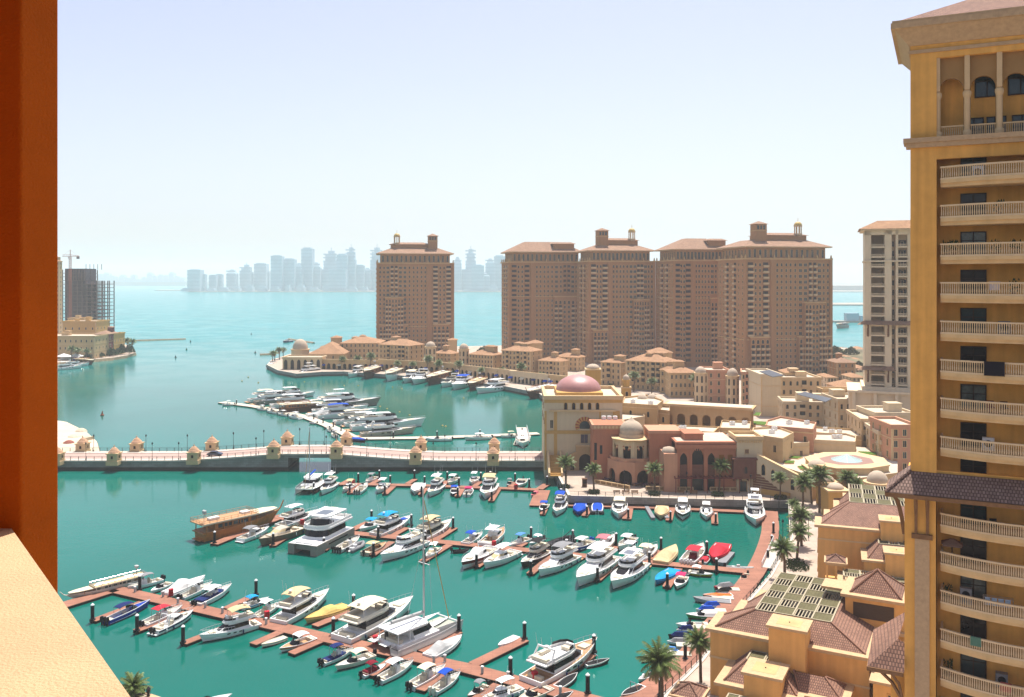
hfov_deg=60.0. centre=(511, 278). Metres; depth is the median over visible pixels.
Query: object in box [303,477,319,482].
window
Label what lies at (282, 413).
console boat
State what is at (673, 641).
jet ski
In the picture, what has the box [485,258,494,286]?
skyscraper
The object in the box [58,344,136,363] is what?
peninsula ground
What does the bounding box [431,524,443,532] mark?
side window
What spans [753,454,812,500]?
cream street wall
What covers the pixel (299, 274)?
skyscraper
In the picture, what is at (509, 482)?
speedboat
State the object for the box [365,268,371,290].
skyscraper
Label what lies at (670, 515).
mooring pile
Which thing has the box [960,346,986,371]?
window
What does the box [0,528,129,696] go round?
balcony parapet
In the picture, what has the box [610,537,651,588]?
motor yacht
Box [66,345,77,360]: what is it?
palm tree
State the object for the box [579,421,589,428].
window
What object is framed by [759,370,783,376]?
solar panels
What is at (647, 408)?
court building
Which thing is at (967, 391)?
window
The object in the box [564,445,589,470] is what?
gatehouse wall
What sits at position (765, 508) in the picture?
sea wall foot
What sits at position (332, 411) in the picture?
side window
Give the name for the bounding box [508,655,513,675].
mooring pile
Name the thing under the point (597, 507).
covered boat
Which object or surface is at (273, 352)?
palm tree
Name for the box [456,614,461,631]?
mooring pile
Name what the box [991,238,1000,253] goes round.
potted plant
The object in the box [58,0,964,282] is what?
sky
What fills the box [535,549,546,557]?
side window
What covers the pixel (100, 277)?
horizon building
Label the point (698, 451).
rose waterfront house
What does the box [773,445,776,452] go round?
window
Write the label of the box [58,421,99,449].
sand spit
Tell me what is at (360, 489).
console boat
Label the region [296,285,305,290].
shore building
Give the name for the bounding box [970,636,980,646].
hanging towel
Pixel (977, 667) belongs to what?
window
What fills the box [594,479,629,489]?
terrace parapet
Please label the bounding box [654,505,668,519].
covered boat
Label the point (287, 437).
stone kiosk
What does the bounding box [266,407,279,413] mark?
console boat
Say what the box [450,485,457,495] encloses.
speedboat
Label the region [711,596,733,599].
floating pontoon
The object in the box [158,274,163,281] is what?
horizon building
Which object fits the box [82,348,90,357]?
palm tree
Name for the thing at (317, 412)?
covered boat
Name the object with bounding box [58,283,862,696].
water
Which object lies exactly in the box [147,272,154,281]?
horizon building
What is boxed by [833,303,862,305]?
distant shore
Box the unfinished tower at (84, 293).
[62,264,114,326]
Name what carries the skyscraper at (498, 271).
on the distant shore at (454, 291)
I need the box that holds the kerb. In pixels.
[267,354,792,696]
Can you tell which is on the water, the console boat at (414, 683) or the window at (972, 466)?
the console boat at (414, 683)
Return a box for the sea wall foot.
[267,368,788,522]
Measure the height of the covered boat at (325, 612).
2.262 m
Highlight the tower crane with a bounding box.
[62,250,79,317]
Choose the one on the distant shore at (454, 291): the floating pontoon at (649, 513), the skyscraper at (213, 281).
the skyscraper at (213, 281)
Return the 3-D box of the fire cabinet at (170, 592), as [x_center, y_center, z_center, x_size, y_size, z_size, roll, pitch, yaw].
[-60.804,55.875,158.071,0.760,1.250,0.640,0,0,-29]
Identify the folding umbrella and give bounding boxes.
[941,538,962,563]
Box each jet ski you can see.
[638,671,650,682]
[667,637,686,645]
[668,631,687,637]
[676,624,694,632]
[696,605,714,611]
[701,601,719,607]
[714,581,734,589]
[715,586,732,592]
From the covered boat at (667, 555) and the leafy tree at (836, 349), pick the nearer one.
the covered boat at (667, 555)
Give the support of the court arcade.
on the promenade
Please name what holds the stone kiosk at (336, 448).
on the road bridge
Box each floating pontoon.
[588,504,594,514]
[644,506,654,519]
[667,650,691,656]
[676,642,691,649]
[692,625,706,629]
[703,608,726,611]
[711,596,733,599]
[718,552,734,565]
[718,587,739,590]
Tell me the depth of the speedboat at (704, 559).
177.57 m
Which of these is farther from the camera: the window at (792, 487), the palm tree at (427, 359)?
the palm tree at (427, 359)
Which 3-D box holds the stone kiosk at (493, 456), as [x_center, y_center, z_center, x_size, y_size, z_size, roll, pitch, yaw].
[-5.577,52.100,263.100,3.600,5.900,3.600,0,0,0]
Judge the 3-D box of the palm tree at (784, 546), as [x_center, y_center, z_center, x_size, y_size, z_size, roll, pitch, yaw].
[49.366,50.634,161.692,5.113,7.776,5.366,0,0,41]
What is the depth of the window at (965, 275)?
76.47 m
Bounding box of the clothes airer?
[983,594,1013,607]
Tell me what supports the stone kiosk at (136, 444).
on the road bridge
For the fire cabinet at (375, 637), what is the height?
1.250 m
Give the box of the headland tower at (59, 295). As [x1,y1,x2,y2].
[58,257,62,332]
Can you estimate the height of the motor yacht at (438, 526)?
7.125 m
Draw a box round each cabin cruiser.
[147,604,193,636]
[235,523,268,542]
[259,515,305,545]
[288,410,302,419]
[343,473,356,492]
[376,477,390,493]
[426,541,441,557]
[461,525,482,544]
[461,534,500,568]
[469,471,479,485]
[478,524,504,545]
[482,667,525,696]
[483,541,522,568]
[591,531,614,550]
[610,496,627,518]
[639,538,657,560]
[675,493,690,519]
[699,496,713,520]
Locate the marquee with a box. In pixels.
[58,353,82,360]
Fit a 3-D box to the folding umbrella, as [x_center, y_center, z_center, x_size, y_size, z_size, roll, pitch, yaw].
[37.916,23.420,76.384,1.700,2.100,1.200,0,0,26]
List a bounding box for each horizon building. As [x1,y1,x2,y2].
[98,274,102,281]
[103,273,111,281]
[109,276,116,281]
[119,275,126,281]
[130,275,137,281]
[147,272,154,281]
[152,276,157,281]
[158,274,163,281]
[163,275,168,281]
[169,272,175,281]
[174,276,181,281]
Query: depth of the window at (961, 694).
76.80 m
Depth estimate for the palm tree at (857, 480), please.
210.07 m
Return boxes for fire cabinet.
[168,588,172,596]
[264,610,269,618]
[372,634,377,644]
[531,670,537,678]
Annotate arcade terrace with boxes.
[322,359,378,369]
[379,359,457,374]
[454,365,517,381]
[508,370,551,385]
[548,374,602,384]
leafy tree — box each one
[106,347,118,354]
[119,344,126,351]
[124,343,135,352]
[833,345,845,353]
[843,346,859,354]
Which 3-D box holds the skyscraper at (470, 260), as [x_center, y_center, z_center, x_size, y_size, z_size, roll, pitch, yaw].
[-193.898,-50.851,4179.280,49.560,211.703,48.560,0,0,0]
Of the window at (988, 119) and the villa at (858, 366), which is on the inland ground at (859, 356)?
the villa at (858, 366)
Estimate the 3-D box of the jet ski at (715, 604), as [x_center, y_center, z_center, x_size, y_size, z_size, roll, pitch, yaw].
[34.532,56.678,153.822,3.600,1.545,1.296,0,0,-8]
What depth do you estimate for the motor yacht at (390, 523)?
198.42 m
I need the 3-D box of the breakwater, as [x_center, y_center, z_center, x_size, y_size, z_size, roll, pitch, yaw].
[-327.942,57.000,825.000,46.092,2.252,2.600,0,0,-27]
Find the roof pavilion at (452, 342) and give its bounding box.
[447,338,457,351]
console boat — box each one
[127,572,165,589]
[139,603,181,626]
[176,579,211,600]
[189,581,231,605]
[222,400,234,405]
[253,598,279,617]
[256,405,266,410]
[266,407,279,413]
[277,410,289,416]
[317,642,353,666]
[327,425,333,432]
[331,430,338,437]
[331,534,359,553]
[353,482,367,494]
[365,472,377,482]
[373,657,413,685]
[405,661,445,691]
[428,667,460,696]
[447,473,457,484]
[465,433,492,439]
[500,431,516,437]
[511,532,531,546]
[516,435,528,447]
[571,535,595,551]
[618,533,638,550]
[679,541,704,564]
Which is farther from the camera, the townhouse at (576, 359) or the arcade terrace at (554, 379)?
the townhouse at (576, 359)
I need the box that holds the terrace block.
[128,691,159,696]
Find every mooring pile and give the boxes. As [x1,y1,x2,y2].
[89,603,95,622]
[134,614,139,633]
[137,574,141,590]
[180,625,185,645]
[212,531,216,542]
[253,579,258,596]
[271,532,274,544]
[330,616,334,632]
[351,593,355,610]
[371,542,375,556]
[376,526,379,539]
[409,513,412,526]
[421,548,425,561]
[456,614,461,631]
[474,553,478,568]
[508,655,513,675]
[521,621,527,639]
[528,560,532,575]
[584,673,590,693]
[591,634,596,654]
[595,566,599,582]
[614,532,617,545]
[648,551,651,564]
[659,537,662,549]
[665,572,669,588]
[669,510,671,522]
[682,644,687,659]
[704,540,708,554]
[714,557,718,573]
[771,522,775,532]
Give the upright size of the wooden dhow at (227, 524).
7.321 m
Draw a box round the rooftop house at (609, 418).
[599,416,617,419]
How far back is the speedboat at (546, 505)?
218.56 m
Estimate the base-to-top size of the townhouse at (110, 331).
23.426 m
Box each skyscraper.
[187,269,203,291]
[203,274,206,290]
[208,275,217,289]
[215,274,223,288]
[226,269,238,290]
[239,263,253,290]
[254,263,268,290]
[268,271,270,289]
[271,255,284,290]
[284,258,296,290]
[296,263,303,286]
[301,247,314,290]
[314,262,321,290]
[322,269,328,290]
[323,248,336,269]
[328,268,348,290]
[337,254,348,268]
[345,244,356,288]
[357,265,364,290]
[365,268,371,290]
[370,247,381,290]
[453,257,461,290]
[462,269,470,289]
[465,249,475,269]
[471,265,483,290]
[484,272,489,290]
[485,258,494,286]
[494,255,504,290]
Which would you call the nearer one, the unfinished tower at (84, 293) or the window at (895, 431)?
the window at (895, 431)
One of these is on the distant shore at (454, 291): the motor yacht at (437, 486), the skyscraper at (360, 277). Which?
the skyscraper at (360, 277)
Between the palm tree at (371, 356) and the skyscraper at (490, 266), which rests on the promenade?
the palm tree at (371, 356)
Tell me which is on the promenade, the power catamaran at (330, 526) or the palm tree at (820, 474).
the palm tree at (820, 474)
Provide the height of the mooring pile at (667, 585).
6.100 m
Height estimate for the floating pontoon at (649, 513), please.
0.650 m
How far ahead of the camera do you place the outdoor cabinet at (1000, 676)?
74.71 m
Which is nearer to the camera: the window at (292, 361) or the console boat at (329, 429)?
the console boat at (329, 429)
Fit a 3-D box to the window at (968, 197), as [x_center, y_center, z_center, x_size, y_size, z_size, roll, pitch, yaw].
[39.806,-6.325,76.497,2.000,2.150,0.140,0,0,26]
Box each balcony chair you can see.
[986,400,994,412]
[989,518,998,526]
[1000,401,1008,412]
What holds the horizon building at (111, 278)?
on the distant shore at (149, 283)
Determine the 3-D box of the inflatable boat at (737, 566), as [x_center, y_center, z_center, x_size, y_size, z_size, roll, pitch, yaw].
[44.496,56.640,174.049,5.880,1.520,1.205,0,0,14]
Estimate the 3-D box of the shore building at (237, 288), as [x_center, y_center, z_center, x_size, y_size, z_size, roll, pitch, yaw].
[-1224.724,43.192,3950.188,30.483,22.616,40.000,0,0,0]
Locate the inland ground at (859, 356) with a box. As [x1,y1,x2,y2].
[814,349,862,375]
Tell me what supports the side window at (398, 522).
in the motor yacht at (390, 523)
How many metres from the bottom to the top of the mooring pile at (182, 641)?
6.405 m
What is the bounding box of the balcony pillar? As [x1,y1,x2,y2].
[0,0,57,593]
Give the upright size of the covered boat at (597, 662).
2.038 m
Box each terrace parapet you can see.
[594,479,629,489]
[646,486,693,490]
[710,487,736,491]
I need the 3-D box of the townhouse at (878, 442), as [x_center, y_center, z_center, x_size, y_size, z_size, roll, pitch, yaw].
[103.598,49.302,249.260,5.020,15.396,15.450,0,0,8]
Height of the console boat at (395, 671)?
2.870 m
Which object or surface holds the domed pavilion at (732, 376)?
on the promenade
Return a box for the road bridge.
[58,441,543,470]
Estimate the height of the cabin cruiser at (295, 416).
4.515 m
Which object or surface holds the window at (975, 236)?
in the apartment tower at (962, 62)
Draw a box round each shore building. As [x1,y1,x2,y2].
[218,287,230,290]
[232,286,241,290]
[245,285,254,290]
[257,286,267,290]
[270,287,280,290]
[285,285,291,290]
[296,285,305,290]
[308,288,319,290]
[323,284,329,290]
[347,287,357,290]
[489,285,497,290]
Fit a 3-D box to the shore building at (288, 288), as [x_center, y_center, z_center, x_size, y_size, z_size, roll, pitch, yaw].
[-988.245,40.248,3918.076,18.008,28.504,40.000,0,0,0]
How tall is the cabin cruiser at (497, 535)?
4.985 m
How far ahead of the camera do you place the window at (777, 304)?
507.48 m
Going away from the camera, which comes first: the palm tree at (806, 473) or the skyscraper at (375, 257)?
the palm tree at (806, 473)
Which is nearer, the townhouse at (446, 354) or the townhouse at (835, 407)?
the townhouse at (835, 407)
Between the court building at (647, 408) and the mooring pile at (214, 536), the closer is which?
the mooring pile at (214, 536)
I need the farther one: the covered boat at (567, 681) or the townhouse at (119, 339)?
the townhouse at (119, 339)
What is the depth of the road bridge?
264.00 m
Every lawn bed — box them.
[754,421,765,425]
[783,460,794,463]
[789,456,802,458]
[858,451,877,455]
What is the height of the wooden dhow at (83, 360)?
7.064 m
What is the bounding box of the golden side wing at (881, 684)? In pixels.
[869,671,890,696]
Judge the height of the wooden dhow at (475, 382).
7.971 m
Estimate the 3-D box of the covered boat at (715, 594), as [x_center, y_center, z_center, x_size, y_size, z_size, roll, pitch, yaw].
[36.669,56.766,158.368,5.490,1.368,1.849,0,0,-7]
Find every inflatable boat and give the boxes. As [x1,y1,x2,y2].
[344,540,364,552]
[450,547,468,552]
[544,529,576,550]
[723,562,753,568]
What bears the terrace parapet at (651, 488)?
on the promenade
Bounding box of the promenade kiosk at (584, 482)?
[582,478,586,486]
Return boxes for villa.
[817,373,838,386]
[841,372,862,382]
[856,365,862,371]
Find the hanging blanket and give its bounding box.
[984,361,1004,376]
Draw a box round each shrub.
[560,484,569,488]
[588,489,599,494]
[648,490,660,495]
[711,491,723,496]
[774,494,786,499]
[786,558,804,565]
[786,561,809,571]
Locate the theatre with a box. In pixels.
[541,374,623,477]
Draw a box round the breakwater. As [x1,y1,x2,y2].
[136,338,185,340]
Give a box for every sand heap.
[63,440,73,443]
[68,434,81,437]
[75,428,86,431]
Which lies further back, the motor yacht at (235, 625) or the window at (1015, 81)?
the motor yacht at (235, 625)
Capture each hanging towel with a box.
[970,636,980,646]
[989,281,999,289]
[1000,682,1011,693]
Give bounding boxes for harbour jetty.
[833,313,862,322]
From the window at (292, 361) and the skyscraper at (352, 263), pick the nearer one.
the window at (292, 361)
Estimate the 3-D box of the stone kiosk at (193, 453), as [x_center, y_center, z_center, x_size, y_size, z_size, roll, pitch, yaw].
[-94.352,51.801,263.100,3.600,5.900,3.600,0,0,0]
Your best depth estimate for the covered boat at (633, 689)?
121.56 m
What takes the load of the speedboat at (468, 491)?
on the water
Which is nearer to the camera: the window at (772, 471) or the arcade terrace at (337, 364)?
the window at (772, 471)
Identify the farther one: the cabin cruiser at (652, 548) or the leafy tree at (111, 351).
the leafy tree at (111, 351)
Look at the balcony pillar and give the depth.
2.23 m
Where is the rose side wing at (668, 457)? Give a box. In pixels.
[659,446,676,491]
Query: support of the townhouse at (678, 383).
on the promenade
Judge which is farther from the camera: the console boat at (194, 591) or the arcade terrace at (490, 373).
the arcade terrace at (490, 373)
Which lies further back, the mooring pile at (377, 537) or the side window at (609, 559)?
the mooring pile at (377, 537)
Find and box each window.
[218,518,247,527]
[224,620,248,630]
[283,399,305,402]
[284,359,287,369]
[290,359,293,369]
[292,513,306,520]
[296,598,315,611]
[297,359,300,369]
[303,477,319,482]
[305,522,345,536]
[316,359,319,369]
[329,399,355,401]
[331,410,355,412]
[355,344,377,346]
[366,609,394,626]
[368,419,398,422]
[374,427,395,430]
[379,255,448,349]
[388,520,401,527]
[401,539,420,549]
[413,620,431,635]
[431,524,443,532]
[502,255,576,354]
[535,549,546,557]
[548,554,572,563]
[554,652,580,669]
[577,253,652,358]
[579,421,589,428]
[580,434,587,442]
[583,556,612,567]
[594,443,596,459]
[629,561,642,573]
[657,252,716,362]
[720,249,830,371]
[740,481,746,491]
[761,463,765,475]
[770,469,774,480]
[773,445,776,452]
[790,478,794,489]
[893,429,897,435]
[893,440,897,447]
[893,452,897,458]
[902,429,906,435]
[902,440,906,447]
[902,452,906,458]
[960,157,986,175]
[960,193,986,214]
[960,231,986,254]
[960,270,986,293]
[960,308,986,332]
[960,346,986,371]
[960,384,986,409]
[960,422,986,447]
[960,459,986,473]
[960,504,986,525]
[960,537,986,563]
[960,576,986,601]
[960,615,986,638]
[960,654,986,678]
[960,693,972,696]
[971,117,983,133]
[975,76,994,97]
[986,115,1006,132]
[1008,74,1023,95]
[1012,114,1023,130]
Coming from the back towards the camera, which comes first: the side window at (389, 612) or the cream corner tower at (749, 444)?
the cream corner tower at (749, 444)
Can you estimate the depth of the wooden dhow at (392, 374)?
499.60 m
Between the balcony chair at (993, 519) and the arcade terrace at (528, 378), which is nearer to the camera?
the balcony chair at (993, 519)
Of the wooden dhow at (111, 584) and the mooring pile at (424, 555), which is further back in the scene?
the mooring pile at (424, 555)
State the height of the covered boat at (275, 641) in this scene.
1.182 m
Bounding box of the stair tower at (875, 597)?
[821,568,904,631]
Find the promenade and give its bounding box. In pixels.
[267,345,845,696]
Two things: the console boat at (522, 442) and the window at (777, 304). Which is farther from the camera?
the window at (777, 304)
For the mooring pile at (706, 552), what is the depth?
182.73 m
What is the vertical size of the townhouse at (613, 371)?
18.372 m
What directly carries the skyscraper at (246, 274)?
on the distant shore at (454, 291)
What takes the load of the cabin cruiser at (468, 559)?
on the water
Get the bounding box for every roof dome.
[637,394,647,398]
[647,394,656,398]
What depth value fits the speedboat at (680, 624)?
145.07 m
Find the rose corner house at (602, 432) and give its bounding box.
[589,419,624,479]
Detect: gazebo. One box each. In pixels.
[668,681,710,696]
[824,553,847,578]
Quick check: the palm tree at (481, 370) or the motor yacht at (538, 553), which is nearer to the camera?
the motor yacht at (538, 553)
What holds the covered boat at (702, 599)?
on the water
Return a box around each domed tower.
[584,364,601,385]
[621,374,631,396]
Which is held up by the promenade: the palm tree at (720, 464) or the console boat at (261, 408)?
the palm tree at (720, 464)
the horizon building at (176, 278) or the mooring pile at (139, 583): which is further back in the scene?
the horizon building at (176, 278)
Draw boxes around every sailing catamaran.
[295,427,323,493]
[368,490,463,656]
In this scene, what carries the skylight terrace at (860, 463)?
on the plaza terrace at (893, 469)
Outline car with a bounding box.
[206,451,222,455]
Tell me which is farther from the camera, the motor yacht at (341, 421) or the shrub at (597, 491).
the motor yacht at (341, 421)
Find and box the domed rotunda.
[607,417,648,485]
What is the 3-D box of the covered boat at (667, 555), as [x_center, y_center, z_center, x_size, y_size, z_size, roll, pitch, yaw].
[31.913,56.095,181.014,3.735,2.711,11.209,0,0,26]
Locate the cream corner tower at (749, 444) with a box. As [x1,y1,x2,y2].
[728,431,763,491]
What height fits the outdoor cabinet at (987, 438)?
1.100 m
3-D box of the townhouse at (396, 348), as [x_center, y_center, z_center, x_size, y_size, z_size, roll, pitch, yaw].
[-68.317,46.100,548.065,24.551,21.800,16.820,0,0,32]
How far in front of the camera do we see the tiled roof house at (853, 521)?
159.18 m
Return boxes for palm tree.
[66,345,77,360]
[73,347,81,353]
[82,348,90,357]
[120,670,151,696]
[128,337,136,345]
[269,350,276,360]
[275,347,283,358]
[339,355,346,369]
[354,355,361,360]
[366,352,375,365]
[408,361,416,368]
[423,355,433,371]
[433,359,442,370]
[453,360,463,373]
[476,366,484,375]
[516,362,526,370]
[555,453,576,483]
[584,461,601,488]
[628,371,640,390]
[635,636,683,696]
[644,460,663,491]
[645,377,656,393]
[683,625,709,681]
[710,457,730,491]
[768,534,797,572]
[771,471,788,495]
[785,497,801,510]
[787,502,814,545]
[787,520,813,557]
[791,472,815,510]
[799,467,815,503]
[807,464,833,512]
[836,469,856,488]
[846,477,863,486]
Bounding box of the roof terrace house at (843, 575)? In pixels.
[837,568,904,584]
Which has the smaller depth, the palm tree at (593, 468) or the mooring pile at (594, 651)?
the mooring pile at (594, 651)
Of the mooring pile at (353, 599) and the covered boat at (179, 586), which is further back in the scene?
the covered boat at (179, 586)
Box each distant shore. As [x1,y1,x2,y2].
[63,282,208,285]
[188,290,862,291]
[833,285,862,289]
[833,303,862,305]
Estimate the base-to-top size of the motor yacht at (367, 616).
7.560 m
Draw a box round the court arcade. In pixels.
[663,401,756,430]
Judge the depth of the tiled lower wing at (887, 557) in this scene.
150.12 m
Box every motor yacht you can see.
[58,360,82,369]
[66,360,88,365]
[199,593,261,641]
[244,386,291,402]
[251,389,305,404]
[269,393,324,408]
[269,582,328,624]
[273,499,317,528]
[277,384,315,396]
[290,362,320,371]
[307,396,367,412]
[313,388,380,406]
[315,400,376,418]
[320,466,339,494]
[327,591,412,648]
[331,409,382,424]
[342,411,375,426]
[344,409,425,431]
[348,362,364,377]
[357,420,416,436]
[369,510,410,538]
[380,518,429,561]
[402,366,418,382]
[411,365,430,384]
[415,510,451,539]
[427,472,445,496]
[441,371,458,387]
[451,372,472,389]
[476,375,508,393]
[479,464,499,498]
[519,633,596,687]
[521,525,550,567]
[538,539,583,576]
[552,488,568,515]
[576,534,621,586]
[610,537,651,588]
[743,488,766,525]
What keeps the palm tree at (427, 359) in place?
on the promenade
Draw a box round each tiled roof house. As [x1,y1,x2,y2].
[705,572,904,696]
[814,483,904,578]
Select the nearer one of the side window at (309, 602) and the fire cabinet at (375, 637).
the fire cabinet at (375, 637)
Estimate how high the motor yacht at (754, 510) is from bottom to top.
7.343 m
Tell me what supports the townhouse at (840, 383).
on the promenade
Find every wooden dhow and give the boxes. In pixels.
[60,565,146,598]
[72,354,94,364]
[190,500,283,541]
[277,397,326,412]
[362,361,382,378]
[384,363,403,380]
[425,366,451,384]
[467,372,486,390]
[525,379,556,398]
[835,320,848,328]
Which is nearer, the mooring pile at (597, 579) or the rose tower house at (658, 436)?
the mooring pile at (597, 579)
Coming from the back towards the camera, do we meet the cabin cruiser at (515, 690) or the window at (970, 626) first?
the cabin cruiser at (515, 690)
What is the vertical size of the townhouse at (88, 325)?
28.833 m
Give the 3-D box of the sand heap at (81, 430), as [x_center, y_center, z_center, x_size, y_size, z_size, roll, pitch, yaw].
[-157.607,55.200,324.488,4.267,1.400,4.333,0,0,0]
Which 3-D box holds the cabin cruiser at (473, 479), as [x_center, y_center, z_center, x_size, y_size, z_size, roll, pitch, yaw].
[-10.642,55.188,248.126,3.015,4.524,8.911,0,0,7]
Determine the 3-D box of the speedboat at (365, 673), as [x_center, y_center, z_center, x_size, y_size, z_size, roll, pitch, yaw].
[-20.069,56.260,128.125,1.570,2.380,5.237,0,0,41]
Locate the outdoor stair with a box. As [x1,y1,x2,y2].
[547,450,562,476]
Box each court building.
[622,394,662,424]
[622,414,644,432]
[659,406,669,424]
[659,424,719,431]
[720,420,750,433]
[752,426,793,462]
[766,416,815,453]
[793,440,809,455]
[814,433,855,452]
[816,426,861,446]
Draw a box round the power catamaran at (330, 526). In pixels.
[288,506,354,556]
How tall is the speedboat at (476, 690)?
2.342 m
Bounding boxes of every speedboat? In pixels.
[100,599,149,626]
[151,582,173,593]
[204,693,231,696]
[238,594,268,610]
[279,631,317,652]
[335,647,376,670]
[358,660,386,678]
[359,517,380,531]
[360,540,385,556]
[426,436,452,441]
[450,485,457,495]
[463,486,473,497]
[467,678,490,696]
[507,478,512,485]
[516,476,527,487]
[519,684,554,696]
[529,533,545,545]
[539,500,549,510]
[674,571,688,589]
[676,619,710,627]
[686,610,716,619]
[688,564,712,576]
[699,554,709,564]
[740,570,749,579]
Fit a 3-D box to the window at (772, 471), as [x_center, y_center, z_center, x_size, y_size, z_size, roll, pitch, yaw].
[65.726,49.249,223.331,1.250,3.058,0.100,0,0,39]
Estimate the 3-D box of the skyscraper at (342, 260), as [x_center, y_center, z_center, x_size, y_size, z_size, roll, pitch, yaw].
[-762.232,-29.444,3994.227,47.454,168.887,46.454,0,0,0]
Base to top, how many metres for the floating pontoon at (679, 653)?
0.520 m
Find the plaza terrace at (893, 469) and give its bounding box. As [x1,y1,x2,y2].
[776,446,897,498]
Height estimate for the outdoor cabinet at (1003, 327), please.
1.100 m
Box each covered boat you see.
[161,575,204,597]
[261,635,287,647]
[304,603,350,623]
[306,409,328,416]
[352,437,365,442]
[411,483,425,494]
[422,634,461,658]
[498,635,519,646]
[554,672,577,687]
[554,691,572,696]
[573,502,586,515]
[584,654,609,668]
[591,502,603,513]
[621,681,645,695]
[652,544,677,564]
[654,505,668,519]
[655,567,680,584]
[693,596,730,603]
[702,593,732,596]
[709,542,731,562]
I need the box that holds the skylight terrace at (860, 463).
[804,452,889,474]
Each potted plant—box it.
[942,582,952,600]
[943,658,952,676]
[949,240,958,254]
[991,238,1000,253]
[993,199,1005,213]
[1009,278,1019,293]
[1010,239,1021,253]
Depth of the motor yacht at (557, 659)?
126.86 m
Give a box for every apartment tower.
[376,233,453,353]
[500,242,578,358]
[575,228,655,363]
[654,238,727,366]
[715,221,832,373]
[846,220,909,409]
[867,0,1023,696]
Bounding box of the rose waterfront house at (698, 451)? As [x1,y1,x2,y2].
[671,429,740,492]
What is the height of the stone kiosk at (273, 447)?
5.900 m
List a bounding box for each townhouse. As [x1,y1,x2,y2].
[58,331,107,358]
[62,317,109,332]
[67,315,92,319]
[94,326,118,355]
[113,332,125,354]
[282,355,326,369]
[308,341,349,358]
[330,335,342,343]
[340,334,385,359]
[379,336,424,364]
[436,345,458,362]
[468,345,501,367]
[501,341,541,372]
[528,340,542,348]
[538,351,568,375]
[559,348,585,371]
[600,354,626,385]
[625,351,675,390]
[647,348,673,357]
[659,360,688,392]
[664,359,694,396]
[699,362,728,402]
[740,368,747,404]
[745,368,782,415]
[777,391,823,425]
[778,367,798,375]
[779,368,821,395]
[816,387,847,392]
[821,388,848,427]
[826,352,856,380]
[826,379,851,386]
[846,409,869,446]
[856,401,909,420]
[864,422,881,455]
[868,416,909,472]
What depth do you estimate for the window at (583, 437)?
253.50 m
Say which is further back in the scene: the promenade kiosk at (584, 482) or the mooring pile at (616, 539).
the promenade kiosk at (584, 482)
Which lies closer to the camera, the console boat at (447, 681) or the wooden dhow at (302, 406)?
the console boat at (447, 681)
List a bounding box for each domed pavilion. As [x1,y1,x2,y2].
[290,339,309,354]
[425,341,436,361]
[458,343,469,364]
[693,367,707,402]
[725,368,739,403]
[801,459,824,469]
[815,475,838,503]
[820,482,847,514]
[863,470,887,485]
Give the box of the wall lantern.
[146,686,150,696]
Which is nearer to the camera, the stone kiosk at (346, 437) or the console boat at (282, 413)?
the stone kiosk at (346, 437)
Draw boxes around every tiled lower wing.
[714,649,854,696]
[860,538,904,577]
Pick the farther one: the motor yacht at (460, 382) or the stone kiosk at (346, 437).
the motor yacht at (460, 382)
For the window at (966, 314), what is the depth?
76.45 m
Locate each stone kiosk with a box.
[58,447,65,465]
[74,436,90,451]
[105,445,122,465]
[128,436,144,451]
[186,444,201,464]
[204,436,219,450]
[266,439,281,458]
[280,429,294,445]
[329,438,343,458]
[340,429,352,445]
[409,444,421,464]
[415,435,426,450]
[487,445,498,465]
[488,436,499,451]
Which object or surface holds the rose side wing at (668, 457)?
on the promenade
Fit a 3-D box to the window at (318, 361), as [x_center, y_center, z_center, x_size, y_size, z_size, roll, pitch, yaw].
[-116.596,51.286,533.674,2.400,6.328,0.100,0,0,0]
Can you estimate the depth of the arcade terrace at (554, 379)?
445.68 m
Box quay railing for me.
[578,491,790,696]
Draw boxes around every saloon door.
[282,607,295,613]
[348,621,365,629]
[378,525,388,529]
[535,664,553,672]
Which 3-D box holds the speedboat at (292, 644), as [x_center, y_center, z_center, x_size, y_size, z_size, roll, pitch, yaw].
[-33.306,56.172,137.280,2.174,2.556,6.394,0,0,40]
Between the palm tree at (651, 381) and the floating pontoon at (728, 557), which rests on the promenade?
the palm tree at (651, 381)
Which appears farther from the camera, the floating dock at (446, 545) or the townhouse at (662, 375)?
the townhouse at (662, 375)
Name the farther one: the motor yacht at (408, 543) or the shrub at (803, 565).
the motor yacht at (408, 543)
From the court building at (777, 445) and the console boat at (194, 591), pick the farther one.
the court building at (777, 445)
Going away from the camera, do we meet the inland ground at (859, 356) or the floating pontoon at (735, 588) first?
the floating pontoon at (735, 588)
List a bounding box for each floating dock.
[64,587,601,696]
[210,514,744,589]
[218,401,539,445]
[311,479,550,506]
[540,504,744,525]
[620,511,778,696]
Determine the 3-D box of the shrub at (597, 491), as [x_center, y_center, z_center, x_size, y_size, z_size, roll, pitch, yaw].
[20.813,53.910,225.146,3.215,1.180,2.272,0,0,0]
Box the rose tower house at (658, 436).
[643,425,680,484]
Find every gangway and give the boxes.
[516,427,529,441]
[762,536,785,568]

